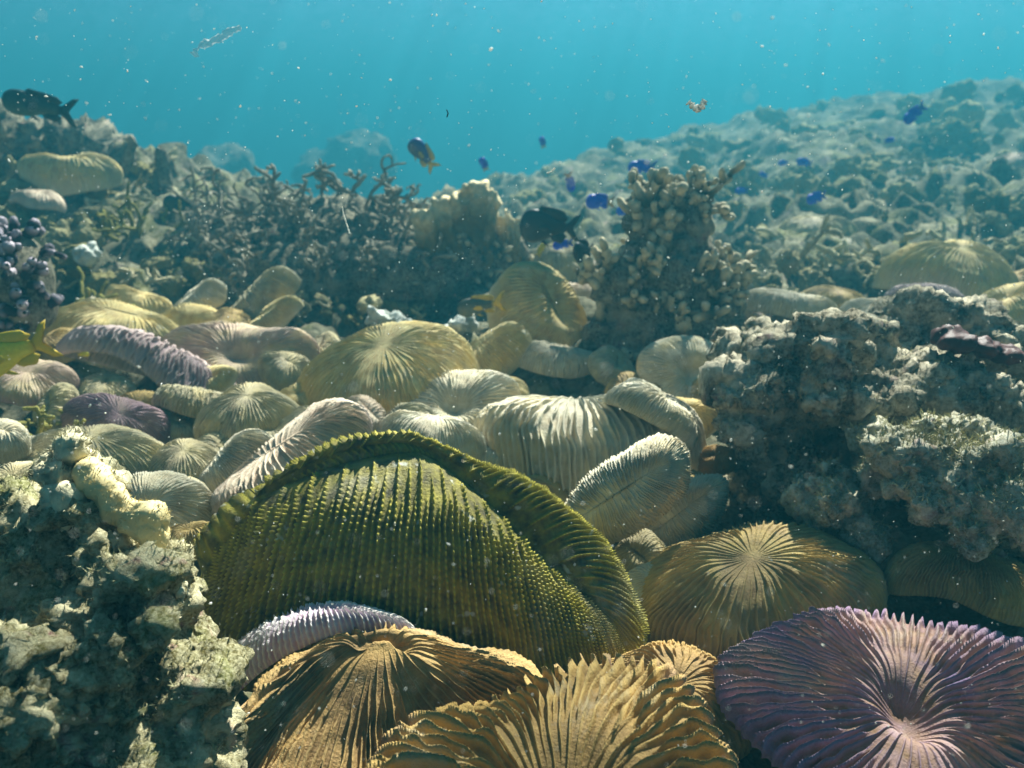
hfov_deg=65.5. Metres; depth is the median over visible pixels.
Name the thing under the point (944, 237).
coral stick
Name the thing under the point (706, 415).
mushroom coral
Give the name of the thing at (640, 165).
reef fish
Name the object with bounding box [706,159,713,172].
coral stick
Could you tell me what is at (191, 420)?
mushroom coral
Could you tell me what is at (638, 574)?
mushroom coral
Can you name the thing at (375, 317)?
white coral chunk
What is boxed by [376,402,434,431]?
mushroom coral
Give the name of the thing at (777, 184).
coral lump
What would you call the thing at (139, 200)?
coral lump
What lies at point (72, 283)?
coral stick
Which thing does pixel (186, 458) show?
mushroom coral
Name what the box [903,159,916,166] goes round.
coral lump
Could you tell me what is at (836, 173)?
coral lump
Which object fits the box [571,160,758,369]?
pillar coral
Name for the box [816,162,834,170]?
coral lump
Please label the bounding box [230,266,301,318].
mushroom coral
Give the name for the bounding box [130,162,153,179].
coral lump
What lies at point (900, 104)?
coral lump
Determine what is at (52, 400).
mushroom coral
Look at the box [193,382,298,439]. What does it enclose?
mushroom coral
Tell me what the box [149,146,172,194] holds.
coral stump
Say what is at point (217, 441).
mushroom coral
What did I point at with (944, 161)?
coral lump
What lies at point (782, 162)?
reef fish
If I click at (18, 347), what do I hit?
reef fish
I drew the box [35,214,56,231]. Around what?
coral lump
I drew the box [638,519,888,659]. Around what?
mushroom coral
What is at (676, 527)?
mushroom coral
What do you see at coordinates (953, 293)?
mushroom coral
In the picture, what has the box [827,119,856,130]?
coral lump
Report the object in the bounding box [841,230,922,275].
coral stick
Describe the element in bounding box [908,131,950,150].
coral lump
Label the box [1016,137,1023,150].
coral lump
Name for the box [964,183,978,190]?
coral lump
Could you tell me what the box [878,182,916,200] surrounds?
coral lump
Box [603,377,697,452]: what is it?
mushroom coral
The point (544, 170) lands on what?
coral lump
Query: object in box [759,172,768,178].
reef fish
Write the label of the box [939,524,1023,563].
coral rock
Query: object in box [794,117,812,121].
coral lump
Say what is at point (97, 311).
mushroom coral
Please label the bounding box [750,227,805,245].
coral stick
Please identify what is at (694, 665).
mushroom coral
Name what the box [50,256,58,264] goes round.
coral lump
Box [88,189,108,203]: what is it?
coral lump
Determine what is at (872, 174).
coral lump
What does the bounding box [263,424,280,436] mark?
mushroom coral
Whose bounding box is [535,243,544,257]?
reef fish
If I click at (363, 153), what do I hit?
reef mound
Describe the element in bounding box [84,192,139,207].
coral stick
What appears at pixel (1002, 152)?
coral lump
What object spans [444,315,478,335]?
white coral chunk
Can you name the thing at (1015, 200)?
coral lump
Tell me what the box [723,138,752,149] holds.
coral lump
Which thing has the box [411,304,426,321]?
coral stick
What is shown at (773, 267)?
coral stick
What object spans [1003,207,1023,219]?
coral lump
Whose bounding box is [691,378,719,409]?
mushroom coral
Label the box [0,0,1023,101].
water surface
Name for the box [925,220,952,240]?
coral stick
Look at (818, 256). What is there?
coral stick
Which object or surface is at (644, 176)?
coral lump
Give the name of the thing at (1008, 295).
mushroom coral
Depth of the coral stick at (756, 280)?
1.91 m
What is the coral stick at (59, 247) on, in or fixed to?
on the seabed
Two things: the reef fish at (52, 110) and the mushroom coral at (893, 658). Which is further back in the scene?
the reef fish at (52, 110)
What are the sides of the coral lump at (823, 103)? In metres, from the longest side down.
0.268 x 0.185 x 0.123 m
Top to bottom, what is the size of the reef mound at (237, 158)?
0.606 m
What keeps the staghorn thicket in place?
on the seabed
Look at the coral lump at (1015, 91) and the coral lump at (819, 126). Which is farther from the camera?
the coral lump at (1015, 91)
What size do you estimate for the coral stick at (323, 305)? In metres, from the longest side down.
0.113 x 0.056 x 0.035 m
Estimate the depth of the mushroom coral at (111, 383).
1.21 m
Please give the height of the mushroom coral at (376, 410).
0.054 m
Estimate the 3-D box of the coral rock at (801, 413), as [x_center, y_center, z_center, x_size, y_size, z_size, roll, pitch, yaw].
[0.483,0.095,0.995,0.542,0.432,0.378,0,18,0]
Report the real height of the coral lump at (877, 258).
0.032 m
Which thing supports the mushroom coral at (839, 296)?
on the seabed
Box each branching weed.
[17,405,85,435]
[75,267,135,305]
[92,182,188,241]
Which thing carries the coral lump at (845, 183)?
on the seabed
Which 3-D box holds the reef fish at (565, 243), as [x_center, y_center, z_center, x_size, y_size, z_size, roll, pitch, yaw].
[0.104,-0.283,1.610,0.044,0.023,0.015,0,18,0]
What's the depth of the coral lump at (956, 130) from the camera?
4.36 m
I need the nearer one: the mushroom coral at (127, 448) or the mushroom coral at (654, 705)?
the mushroom coral at (654, 705)
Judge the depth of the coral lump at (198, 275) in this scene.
1.87 m
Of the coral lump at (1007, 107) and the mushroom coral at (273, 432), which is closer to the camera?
the mushroom coral at (273, 432)
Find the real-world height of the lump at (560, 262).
0.091 m
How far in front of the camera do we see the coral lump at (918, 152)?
4.06 m
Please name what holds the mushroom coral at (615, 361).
on the seabed
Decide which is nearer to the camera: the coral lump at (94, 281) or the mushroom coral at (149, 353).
the mushroom coral at (149, 353)
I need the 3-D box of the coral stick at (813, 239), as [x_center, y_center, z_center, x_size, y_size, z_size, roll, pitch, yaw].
[0.806,-0.360,2.120,0.118,0.085,0.236,15,-24,-6]
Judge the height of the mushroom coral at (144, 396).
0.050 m
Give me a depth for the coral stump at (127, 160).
2.49 m
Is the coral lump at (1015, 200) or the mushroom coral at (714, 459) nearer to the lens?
the mushroom coral at (714, 459)
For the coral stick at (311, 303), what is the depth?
1.79 m
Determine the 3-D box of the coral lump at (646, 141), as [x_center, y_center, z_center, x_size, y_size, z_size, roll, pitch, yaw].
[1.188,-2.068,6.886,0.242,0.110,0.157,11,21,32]
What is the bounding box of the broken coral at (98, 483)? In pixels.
[71,455,172,548]
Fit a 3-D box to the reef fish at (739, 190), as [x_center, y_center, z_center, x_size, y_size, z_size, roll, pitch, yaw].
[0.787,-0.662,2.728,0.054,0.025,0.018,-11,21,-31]
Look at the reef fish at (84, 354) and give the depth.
1.16 m
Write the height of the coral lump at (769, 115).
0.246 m
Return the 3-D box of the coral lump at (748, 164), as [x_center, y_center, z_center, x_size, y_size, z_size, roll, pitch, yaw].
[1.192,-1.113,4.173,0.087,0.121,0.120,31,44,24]
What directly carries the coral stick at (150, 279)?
on the seabed
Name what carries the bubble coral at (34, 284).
on the seabed
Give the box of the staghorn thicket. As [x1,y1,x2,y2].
[160,154,470,327]
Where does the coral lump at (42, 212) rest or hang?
on the seabed
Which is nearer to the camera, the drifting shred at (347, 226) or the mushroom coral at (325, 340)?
the drifting shred at (347, 226)
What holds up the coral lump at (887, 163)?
on the seabed
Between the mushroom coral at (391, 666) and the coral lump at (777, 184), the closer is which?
the mushroom coral at (391, 666)
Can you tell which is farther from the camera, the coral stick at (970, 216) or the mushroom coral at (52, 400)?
the coral stick at (970, 216)
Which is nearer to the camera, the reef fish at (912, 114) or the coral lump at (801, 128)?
the reef fish at (912, 114)
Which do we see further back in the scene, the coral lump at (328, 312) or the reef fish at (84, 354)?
the coral lump at (328, 312)
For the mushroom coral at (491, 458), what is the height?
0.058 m
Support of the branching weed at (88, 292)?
on the seabed
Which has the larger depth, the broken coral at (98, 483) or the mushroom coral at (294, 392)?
the mushroom coral at (294, 392)
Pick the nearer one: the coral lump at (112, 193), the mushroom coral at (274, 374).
the mushroom coral at (274, 374)
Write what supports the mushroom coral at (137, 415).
on the seabed
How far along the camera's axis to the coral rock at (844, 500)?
0.78 m
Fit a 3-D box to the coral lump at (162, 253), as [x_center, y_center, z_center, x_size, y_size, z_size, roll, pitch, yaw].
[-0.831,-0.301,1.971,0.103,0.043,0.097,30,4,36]
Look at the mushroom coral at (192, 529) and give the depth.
0.75 m
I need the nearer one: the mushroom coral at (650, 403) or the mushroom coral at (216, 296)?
the mushroom coral at (650, 403)
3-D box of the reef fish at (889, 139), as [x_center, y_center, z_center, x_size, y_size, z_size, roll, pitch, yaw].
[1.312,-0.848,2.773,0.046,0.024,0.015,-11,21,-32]
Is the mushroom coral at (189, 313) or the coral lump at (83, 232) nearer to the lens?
the mushroom coral at (189, 313)
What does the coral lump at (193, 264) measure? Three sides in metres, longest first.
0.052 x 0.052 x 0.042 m
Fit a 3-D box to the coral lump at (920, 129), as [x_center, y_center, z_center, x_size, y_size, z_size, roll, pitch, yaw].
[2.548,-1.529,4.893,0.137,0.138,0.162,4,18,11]
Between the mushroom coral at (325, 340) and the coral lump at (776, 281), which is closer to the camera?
the mushroom coral at (325, 340)
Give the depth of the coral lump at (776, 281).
1.97 m
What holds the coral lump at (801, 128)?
on the seabed
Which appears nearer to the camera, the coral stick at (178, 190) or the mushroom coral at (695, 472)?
the mushroom coral at (695, 472)
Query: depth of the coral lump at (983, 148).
4.24 m
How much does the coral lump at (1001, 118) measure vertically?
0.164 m
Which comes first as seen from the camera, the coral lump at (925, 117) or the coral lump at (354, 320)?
the coral lump at (354, 320)
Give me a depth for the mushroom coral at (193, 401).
1.12 m
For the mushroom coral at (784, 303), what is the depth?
1.51 m
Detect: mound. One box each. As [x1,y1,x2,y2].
[0,98,25,164]
[2,113,147,160]
[196,142,257,176]
[290,127,397,197]
[408,179,533,299]
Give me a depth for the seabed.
2.74 m
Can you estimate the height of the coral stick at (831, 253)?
0.088 m
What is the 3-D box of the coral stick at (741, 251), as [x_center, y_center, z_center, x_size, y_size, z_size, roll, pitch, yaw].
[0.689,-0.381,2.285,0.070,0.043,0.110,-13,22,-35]
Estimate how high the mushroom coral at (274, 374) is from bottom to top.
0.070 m
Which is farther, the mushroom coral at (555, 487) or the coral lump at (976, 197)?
the coral lump at (976, 197)
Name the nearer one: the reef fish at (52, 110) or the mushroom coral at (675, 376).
the mushroom coral at (675, 376)
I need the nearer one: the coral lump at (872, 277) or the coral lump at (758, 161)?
the coral lump at (872, 277)
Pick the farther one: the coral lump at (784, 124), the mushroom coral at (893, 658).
the coral lump at (784, 124)
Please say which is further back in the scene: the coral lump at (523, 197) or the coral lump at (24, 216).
the coral lump at (523, 197)
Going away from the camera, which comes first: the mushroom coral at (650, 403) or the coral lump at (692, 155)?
the mushroom coral at (650, 403)
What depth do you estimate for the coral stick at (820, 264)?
2.01 m
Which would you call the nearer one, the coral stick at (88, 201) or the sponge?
the sponge
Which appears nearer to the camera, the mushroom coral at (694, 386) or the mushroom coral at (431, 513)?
the mushroom coral at (431, 513)
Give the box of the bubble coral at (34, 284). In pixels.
[0,216,66,332]
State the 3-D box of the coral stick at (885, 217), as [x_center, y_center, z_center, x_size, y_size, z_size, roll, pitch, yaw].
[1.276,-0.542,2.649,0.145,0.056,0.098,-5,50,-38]
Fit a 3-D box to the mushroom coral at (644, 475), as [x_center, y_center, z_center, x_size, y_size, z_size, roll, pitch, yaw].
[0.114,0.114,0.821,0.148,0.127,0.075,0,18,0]
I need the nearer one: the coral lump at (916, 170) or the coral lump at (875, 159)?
the coral lump at (916, 170)
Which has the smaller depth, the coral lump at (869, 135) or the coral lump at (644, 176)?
the coral lump at (644, 176)
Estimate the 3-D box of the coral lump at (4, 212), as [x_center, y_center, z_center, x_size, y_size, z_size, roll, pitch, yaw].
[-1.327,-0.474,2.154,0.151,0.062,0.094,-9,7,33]
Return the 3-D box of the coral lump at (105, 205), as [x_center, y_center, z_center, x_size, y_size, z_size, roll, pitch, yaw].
[-1.136,-0.451,2.165,0.139,0.077,0.103,-26,22,2]
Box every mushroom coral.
[0,359,79,406]
[0,418,31,463]
[0,461,32,477]
[9,189,65,212]
[16,424,163,474]
[17,152,122,195]
[26,332,34,339]
[32,382,78,429]
[34,328,74,363]
[44,298,178,371]
[56,325,235,389]
[60,392,170,443]
[78,371,136,395]
[105,284,172,313]
[120,389,154,404]
[129,470,211,526]
[147,438,217,478]
[150,384,222,417]
[156,407,194,441]
[160,302,218,325]
[161,320,319,383]
[169,521,207,560]
[174,278,226,307]
[187,417,195,426]
[192,428,649,691]
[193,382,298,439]
[197,432,228,450]
[198,428,273,492]
[205,365,237,391]
[210,398,372,514]
[212,307,252,323]
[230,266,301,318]
[237,600,414,689]
[241,622,542,767]
[250,295,304,327]
[257,351,309,391]
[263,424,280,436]
[275,405,308,428]
[280,382,308,405]
[294,400,303,405]
[297,320,479,413]
[314,331,339,352]
[347,394,386,430]
[366,652,738,767]
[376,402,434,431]
[377,410,486,461]
[408,369,520,424]
[470,321,531,376]
[473,391,705,497]
[481,432,503,468]
[486,261,586,346]
[510,376,529,395]
[519,340,592,378]
[526,474,571,503]
[565,432,693,544]
[569,282,592,300]
[587,345,634,385]
[600,639,751,760]
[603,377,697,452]
[604,371,662,393]
[614,528,665,572]
[626,561,652,598]
[636,335,712,399]
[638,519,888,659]
[645,473,729,547]
[676,397,718,438]
[690,469,704,476]
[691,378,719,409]
[698,444,736,475]
[712,606,1023,767]
[746,288,838,318]
[779,215,857,236]
[801,285,864,307]
[834,236,852,243]
[839,298,876,312]
[871,239,1018,296]
[884,282,964,297]
[884,540,1023,626]
[978,282,1023,323]
[982,152,1023,169]
[1014,269,1023,282]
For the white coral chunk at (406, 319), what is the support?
on the seabed
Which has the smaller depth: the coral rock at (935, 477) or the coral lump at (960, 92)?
the coral rock at (935, 477)
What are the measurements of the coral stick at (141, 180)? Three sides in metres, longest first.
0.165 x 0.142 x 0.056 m
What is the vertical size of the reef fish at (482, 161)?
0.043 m
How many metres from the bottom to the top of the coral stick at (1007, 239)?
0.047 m
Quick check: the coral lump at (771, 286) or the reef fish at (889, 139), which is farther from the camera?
the reef fish at (889, 139)
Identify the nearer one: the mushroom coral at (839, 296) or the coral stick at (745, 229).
the mushroom coral at (839, 296)
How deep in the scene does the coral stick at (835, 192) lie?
3.12 m
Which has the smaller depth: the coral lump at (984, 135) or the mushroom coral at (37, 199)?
the mushroom coral at (37, 199)
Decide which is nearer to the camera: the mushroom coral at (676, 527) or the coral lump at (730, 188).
the mushroom coral at (676, 527)
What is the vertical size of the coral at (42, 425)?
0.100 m
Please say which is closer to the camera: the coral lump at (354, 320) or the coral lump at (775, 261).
the coral lump at (354, 320)
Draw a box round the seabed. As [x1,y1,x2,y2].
[0,76,1023,767]
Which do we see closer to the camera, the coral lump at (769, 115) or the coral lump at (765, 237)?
the coral lump at (765, 237)
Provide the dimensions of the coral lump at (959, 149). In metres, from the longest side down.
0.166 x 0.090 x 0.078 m
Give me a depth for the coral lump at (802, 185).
3.30 m
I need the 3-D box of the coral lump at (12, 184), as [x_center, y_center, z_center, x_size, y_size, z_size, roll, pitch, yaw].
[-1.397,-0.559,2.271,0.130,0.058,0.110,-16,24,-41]
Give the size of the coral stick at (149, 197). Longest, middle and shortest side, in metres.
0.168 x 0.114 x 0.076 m
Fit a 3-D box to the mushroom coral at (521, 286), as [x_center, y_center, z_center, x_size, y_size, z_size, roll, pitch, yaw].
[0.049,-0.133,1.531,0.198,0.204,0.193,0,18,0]
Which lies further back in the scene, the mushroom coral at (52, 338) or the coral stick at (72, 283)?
the coral stick at (72, 283)
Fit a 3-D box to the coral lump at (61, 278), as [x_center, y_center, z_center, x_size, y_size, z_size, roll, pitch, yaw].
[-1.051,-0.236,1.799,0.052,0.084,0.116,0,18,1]
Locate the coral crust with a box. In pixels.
[28,421,190,617]
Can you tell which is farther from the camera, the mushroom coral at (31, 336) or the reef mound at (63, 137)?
the reef mound at (63, 137)
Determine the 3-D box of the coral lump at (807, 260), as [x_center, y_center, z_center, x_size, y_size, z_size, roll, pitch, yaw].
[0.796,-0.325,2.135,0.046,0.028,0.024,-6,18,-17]
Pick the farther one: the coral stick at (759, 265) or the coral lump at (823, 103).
the coral lump at (823, 103)
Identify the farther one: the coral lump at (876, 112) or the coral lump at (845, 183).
the coral lump at (876, 112)
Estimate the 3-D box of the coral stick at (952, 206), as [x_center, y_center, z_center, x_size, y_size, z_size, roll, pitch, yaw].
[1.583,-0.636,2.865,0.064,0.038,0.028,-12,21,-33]
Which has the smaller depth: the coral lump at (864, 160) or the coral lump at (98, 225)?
the coral lump at (98, 225)
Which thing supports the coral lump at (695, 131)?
on the seabed
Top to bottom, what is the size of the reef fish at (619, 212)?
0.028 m
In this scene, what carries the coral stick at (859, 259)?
on the coral lump
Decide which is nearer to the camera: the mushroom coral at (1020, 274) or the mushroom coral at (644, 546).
the mushroom coral at (644, 546)
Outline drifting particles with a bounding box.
[2,0,1023,764]
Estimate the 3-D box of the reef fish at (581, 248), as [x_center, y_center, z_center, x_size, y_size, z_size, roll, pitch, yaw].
[0.137,-0.250,1.495,0.055,0.045,0.022,-9,20,-26]
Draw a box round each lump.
[0,178,40,193]
[0,186,23,202]
[0,203,45,219]
[4,200,34,217]
[8,210,31,226]
[20,228,65,249]
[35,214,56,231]
[36,210,49,215]
[42,212,56,222]
[43,219,71,248]
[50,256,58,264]
[53,265,65,283]
[62,242,119,294]
[64,211,92,230]
[64,266,91,286]
[66,194,77,199]
[68,218,105,248]
[71,197,118,232]
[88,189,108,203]
[93,217,112,232]
[108,191,125,203]
[113,256,178,284]
[115,208,135,219]
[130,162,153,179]
[132,203,144,208]
[133,196,144,203]
[159,250,181,267]
[160,256,216,297]
[181,261,198,270]
[193,261,224,280]
[202,195,228,209]
[205,167,230,181]
[294,291,331,306]
[319,306,334,317]
[341,313,363,327]
[382,300,408,315]
[407,307,414,316]
[507,189,547,206]
[531,243,593,280]
[541,166,555,177]
[576,192,586,201]
[607,137,627,156]
[615,183,630,191]
[635,138,661,146]
[642,172,647,181]
[678,146,705,170]
[685,132,723,153]
[686,127,699,135]
[706,171,718,197]
[715,192,733,202]
[716,162,765,189]
[717,201,733,219]
[719,184,746,195]
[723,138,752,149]
[729,201,744,223]
[733,177,757,195]
[743,159,751,167]
[744,241,771,265]
[753,156,764,165]
[754,105,791,126]
[755,224,773,243]
[764,284,775,287]
[766,173,798,194]
[766,273,782,287]
[770,255,778,264]
[771,118,791,132]
[776,249,834,291]
[780,165,814,178]
[787,146,798,153]
[791,124,826,134]
[793,123,818,134]
[793,171,814,193]
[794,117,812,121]
[795,263,813,276]
[800,261,809,266]
[802,233,810,241]
[804,258,817,262]
[807,99,832,113]
[810,174,867,196]
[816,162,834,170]
[825,166,840,178]
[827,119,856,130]
[833,154,883,176]
[846,162,861,172]
[847,185,858,193]
[848,127,880,142]
[856,108,885,119]
[860,166,886,183]
[860,256,887,274]
[865,152,878,161]
[869,272,876,282]
[873,255,881,262]
[875,152,902,169]
[875,156,895,172]
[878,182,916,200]
[894,95,933,124]
[895,94,920,110]
[897,147,927,168]
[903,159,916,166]
[904,165,925,177]
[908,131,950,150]
[915,123,929,139]
[923,100,985,144]
[926,158,958,167]
[928,117,982,154]
[929,97,958,118]
[933,117,989,135]
[937,185,958,203]
[939,78,977,103]
[939,105,958,118]
[951,138,984,156]
[961,156,969,166]
[963,187,1011,217]
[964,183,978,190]
[965,147,975,152]
[977,132,1004,155]
[980,225,992,229]
[982,133,989,139]
[985,211,1013,235]
[991,108,1023,130]
[992,242,1006,251]
[994,82,1023,104]
[994,149,1010,157]
[994,246,1011,265]
[999,104,1013,110]
[1001,234,1023,264]
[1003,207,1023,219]
[1008,192,1023,209]
[1008,208,1022,220]
[1015,244,1023,255]
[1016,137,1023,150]
[1019,197,1023,215]
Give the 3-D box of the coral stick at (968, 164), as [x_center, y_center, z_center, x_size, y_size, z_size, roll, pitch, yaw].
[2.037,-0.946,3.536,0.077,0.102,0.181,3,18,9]
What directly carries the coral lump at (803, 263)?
on the seabed
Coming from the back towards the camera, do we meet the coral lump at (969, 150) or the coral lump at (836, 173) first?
the coral lump at (969, 150)
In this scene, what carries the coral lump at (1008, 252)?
on the seabed
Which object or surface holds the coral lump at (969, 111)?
on the seabed
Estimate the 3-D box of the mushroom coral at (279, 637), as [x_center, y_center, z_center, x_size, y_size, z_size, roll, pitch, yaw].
[-0.150,0.208,0.613,0.172,0.090,0.043,0,18,0]
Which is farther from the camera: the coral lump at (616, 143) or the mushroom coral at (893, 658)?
the coral lump at (616, 143)
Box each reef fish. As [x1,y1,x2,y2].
[0,319,63,376]
[1,88,78,128]
[77,352,88,356]
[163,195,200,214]
[407,138,441,173]
[457,291,506,316]
[478,157,489,172]
[519,205,581,245]
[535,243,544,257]
[539,136,546,148]
[553,239,572,249]
[564,171,575,191]
[573,239,593,262]
[586,193,615,209]
[616,207,624,215]
[628,160,657,173]
[735,187,748,193]
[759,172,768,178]
[778,160,787,165]
[796,157,812,166]
[806,190,826,204]
[884,137,893,143]
[903,100,927,124]
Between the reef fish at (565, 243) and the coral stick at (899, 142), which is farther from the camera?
the coral stick at (899, 142)
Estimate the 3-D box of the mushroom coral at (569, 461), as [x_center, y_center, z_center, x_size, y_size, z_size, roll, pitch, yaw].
[0.097,0.096,1.013,0.292,0.184,0.238,0,18,0]
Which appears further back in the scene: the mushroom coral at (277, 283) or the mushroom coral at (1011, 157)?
the mushroom coral at (1011, 157)
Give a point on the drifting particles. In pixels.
(522, 308)
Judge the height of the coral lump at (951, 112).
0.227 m
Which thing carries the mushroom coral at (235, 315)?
on the seabed
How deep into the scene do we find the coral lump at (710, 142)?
6.08 m
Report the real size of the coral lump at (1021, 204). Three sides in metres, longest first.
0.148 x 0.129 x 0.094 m
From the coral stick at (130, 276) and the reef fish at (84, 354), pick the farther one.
the coral stick at (130, 276)
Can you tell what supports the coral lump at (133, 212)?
on the coral lump
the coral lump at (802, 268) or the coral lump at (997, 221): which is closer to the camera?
the coral lump at (802, 268)
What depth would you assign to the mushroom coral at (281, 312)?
1.57 m
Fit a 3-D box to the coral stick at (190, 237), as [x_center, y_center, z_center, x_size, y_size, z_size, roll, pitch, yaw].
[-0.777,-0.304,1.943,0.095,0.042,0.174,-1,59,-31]
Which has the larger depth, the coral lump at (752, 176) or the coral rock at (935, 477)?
the coral lump at (752, 176)
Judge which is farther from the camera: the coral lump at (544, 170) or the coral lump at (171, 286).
the coral lump at (544, 170)
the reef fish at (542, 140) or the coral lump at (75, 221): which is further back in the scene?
the reef fish at (542, 140)
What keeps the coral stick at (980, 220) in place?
on the seabed
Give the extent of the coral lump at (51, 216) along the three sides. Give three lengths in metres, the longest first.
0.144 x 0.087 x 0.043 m
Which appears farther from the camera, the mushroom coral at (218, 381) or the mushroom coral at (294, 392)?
the mushroom coral at (218, 381)
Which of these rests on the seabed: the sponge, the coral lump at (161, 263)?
the coral lump at (161, 263)
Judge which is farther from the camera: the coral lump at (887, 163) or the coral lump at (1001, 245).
the coral lump at (887, 163)
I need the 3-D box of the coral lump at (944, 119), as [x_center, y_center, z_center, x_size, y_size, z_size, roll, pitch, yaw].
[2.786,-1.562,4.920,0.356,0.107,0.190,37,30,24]
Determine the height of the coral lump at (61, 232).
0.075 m
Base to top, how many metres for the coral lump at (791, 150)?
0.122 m
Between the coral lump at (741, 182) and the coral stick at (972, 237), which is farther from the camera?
the coral lump at (741, 182)
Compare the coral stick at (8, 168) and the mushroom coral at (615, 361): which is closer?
the mushroom coral at (615, 361)
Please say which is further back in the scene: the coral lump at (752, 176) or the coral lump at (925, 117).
the coral lump at (925, 117)
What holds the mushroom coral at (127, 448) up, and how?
on the seabed
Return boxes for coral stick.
[0,155,17,184]
[51,241,63,268]
[64,269,117,287]
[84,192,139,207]
[111,211,167,229]
[117,268,137,284]
[135,174,152,186]
[139,185,162,202]
[144,267,190,285]
[148,147,177,167]
[169,185,193,195]
[184,233,202,278]
[293,301,311,327]
[305,301,315,308]
[314,301,335,310]
[331,296,339,305]
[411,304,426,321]
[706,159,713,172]
[724,212,744,223]
[733,245,747,254]
[744,225,749,233]
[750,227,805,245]
[752,273,769,287]
[754,250,769,270]
[769,264,795,275]
[798,215,842,263]
[799,239,867,269]
[808,256,830,275]
[809,175,826,193]
[816,250,836,258]
[827,186,840,198]
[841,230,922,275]
[848,249,879,272]
[859,266,878,288]
[878,170,901,179]
[880,211,888,221]
[897,134,904,148]
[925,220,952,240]
[942,233,948,241]
[947,217,972,229]
[949,202,960,212]
[955,159,974,171]
[963,206,982,225]
[968,231,975,241]
[972,206,995,225]
[973,218,979,229]
[983,237,1009,242]
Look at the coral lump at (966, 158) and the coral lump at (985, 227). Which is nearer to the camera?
the coral lump at (985, 227)
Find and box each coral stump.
[119,134,137,175]
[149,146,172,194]
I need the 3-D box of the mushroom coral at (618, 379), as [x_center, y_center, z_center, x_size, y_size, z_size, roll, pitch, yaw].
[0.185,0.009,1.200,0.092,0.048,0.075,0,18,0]
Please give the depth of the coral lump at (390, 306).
1.67 m
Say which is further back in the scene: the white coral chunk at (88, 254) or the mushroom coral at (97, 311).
the white coral chunk at (88, 254)
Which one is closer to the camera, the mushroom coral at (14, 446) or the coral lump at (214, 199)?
the mushroom coral at (14, 446)
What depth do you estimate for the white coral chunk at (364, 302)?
1.62 m
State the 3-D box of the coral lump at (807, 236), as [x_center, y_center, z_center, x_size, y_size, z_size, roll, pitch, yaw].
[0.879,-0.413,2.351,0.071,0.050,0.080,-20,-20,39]
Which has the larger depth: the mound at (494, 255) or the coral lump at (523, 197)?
the coral lump at (523, 197)
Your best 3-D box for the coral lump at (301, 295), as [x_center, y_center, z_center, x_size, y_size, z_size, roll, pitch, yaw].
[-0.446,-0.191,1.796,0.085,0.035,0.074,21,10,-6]
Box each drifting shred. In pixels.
[341,206,349,233]
[686,98,707,112]
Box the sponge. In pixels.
[930,324,1023,365]
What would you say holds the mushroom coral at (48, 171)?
on the seabed
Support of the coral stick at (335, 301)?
on the seabed
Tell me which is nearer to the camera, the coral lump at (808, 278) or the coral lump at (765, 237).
the coral lump at (808, 278)
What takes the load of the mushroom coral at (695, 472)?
on the seabed
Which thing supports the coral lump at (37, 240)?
on the seabed
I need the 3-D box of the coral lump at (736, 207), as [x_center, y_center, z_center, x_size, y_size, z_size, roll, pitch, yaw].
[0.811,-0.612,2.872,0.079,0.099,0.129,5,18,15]
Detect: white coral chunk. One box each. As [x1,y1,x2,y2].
[72,241,101,266]
[356,294,381,314]
[365,305,405,325]
[397,317,411,321]
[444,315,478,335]
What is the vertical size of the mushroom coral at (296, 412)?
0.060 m
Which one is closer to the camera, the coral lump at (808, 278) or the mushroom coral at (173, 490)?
the mushroom coral at (173, 490)
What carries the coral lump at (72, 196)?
on the seabed
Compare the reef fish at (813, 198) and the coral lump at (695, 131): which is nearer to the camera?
the reef fish at (813, 198)
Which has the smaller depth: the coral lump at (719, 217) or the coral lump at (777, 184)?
the coral lump at (719, 217)
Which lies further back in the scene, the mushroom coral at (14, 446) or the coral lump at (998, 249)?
the coral lump at (998, 249)
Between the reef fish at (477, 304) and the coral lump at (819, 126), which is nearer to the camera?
the reef fish at (477, 304)
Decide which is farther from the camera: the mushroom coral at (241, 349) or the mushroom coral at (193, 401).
the mushroom coral at (241, 349)
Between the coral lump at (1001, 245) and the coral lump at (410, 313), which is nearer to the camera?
the coral lump at (410, 313)
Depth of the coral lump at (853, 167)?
3.53 m
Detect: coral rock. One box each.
[0,454,255,767]
[698,285,1023,531]
[777,456,895,563]
[842,407,1023,561]
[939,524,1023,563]
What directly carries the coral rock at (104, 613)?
on the seabed
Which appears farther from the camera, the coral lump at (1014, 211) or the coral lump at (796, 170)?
the coral lump at (796, 170)
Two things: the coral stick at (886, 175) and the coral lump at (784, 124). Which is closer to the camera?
the coral stick at (886, 175)
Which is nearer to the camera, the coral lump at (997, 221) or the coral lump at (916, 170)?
the coral lump at (997, 221)
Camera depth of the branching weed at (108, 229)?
2.02 m
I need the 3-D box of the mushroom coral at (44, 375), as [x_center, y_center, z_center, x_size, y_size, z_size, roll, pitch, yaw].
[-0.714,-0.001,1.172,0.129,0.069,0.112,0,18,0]
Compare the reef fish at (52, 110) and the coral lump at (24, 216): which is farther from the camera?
the coral lump at (24, 216)
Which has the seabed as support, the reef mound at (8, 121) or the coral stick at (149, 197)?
the reef mound at (8, 121)
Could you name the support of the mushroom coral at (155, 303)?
on the seabed
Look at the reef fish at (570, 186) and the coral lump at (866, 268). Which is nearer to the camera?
the reef fish at (570, 186)
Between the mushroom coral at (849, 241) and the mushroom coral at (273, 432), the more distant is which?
the mushroom coral at (849, 241)
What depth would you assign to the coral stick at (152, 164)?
2.63 m
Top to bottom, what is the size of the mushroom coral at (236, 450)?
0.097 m
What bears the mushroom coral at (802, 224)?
on the seabed

